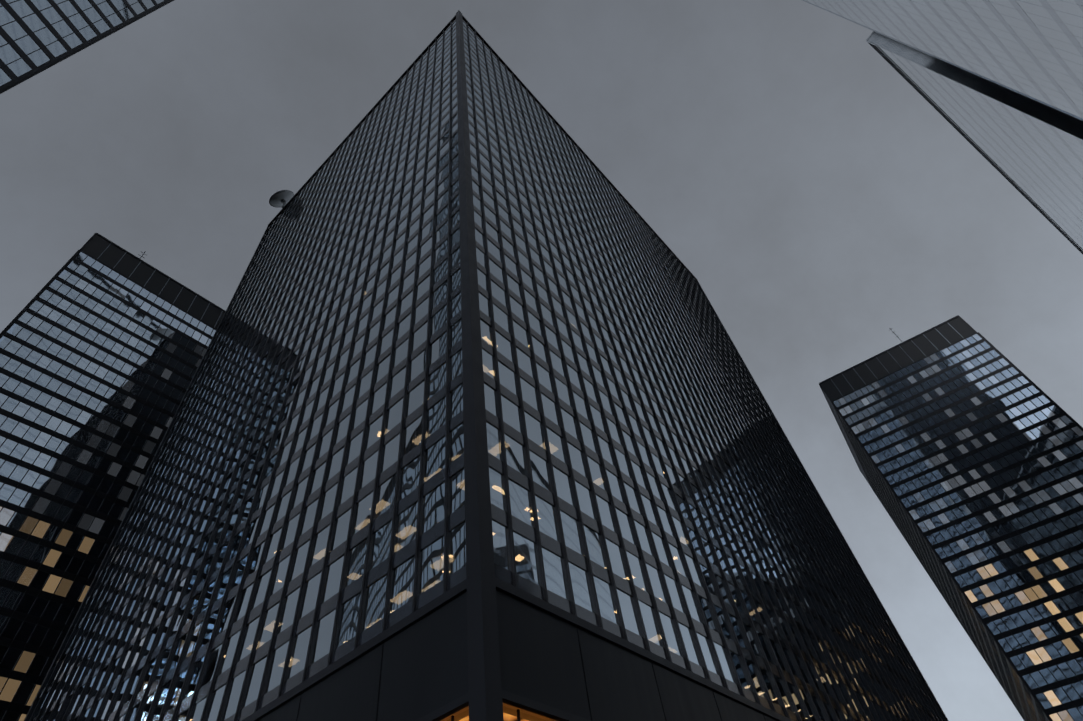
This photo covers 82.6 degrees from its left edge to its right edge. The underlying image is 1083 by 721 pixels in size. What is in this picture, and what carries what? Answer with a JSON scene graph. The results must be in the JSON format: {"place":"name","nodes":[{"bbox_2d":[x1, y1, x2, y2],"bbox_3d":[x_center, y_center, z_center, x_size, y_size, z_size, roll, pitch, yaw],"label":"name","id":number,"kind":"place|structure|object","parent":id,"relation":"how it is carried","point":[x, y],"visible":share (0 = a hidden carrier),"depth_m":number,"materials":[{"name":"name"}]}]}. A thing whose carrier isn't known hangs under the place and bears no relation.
{"place":"outdoors","nodes":[
{"label":"outdoors","id":0,"kind":"place"},
{"bbox_2d":[0,0,1082,720],"label":"sky","id":1,"kind":"structure","parent":0,"point":[820,205],"materials":[{"name":"grey"}]},
{"label":"ground","id":2,"kind":"structure","parent":0,"visible":0},
{"bbox_2d":[0,0,173,93],"bbox_3d":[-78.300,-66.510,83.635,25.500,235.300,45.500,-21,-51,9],"label":"skyscraper","id":3,"kind":"structure","parent":2,"relation":"on","point":[37,37],"depth_m":70.14,"materials":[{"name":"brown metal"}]},
{"bbox_2d":[0,233,224,720],"bbox_3d":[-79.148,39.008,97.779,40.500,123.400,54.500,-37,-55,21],"label":"skyscraper","id":4,"kind":"structure","parent":2,"relation":"on","point":[104,343],"depth_m":98.40,"materials":[{"name":"black glass"}]},
{"bbox_2d":[24,10,947,720],"bbox_3d":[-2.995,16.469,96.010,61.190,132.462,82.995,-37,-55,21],"label":"skyscraper","id":5,"kind":"structure","parent":2,"relation":"on","point":[474,418],"depth_m":47.92,"materials":[{"name":"black glass"}]},
{"bbox_2d":[269,190,293,207],"bbox_3d":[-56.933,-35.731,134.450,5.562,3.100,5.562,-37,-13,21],"label":"satellite dish","id":6,"kind":"object","parent":5,"relation":"on","point":[277,199],"visible":0.92,"depth_m":133.59,"materials":[{"name":"white paint"}]},
{"bbox_2d":[802,0,1082,120],"bbox_3d":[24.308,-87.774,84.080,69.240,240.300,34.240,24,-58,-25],"label":"skyscraper","id":7,"kind":"structure","parent":2,"relation":"on","point":[1032,49],"depth_m":57.00,"materials":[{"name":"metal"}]},
{"bbox_2d":[819,315,1082,720],"bbox_3d":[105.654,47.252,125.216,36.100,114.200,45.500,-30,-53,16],"label":"skyscraper","id":8,"kind":"structure","parent":2,"relation":"on","point":[963,439],"depth_m":125.45,"materials":[{"name":"black glass"}]},
{"bbox_2d":[866,31,1082,254],"bbox_3d":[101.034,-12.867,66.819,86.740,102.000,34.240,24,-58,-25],"label":"skyscraper","id":9,"kind":"structure","parent":2,"relation":"on","point":[1030,150],"depth_m":85.89,"materials":[{"name":"metal"}]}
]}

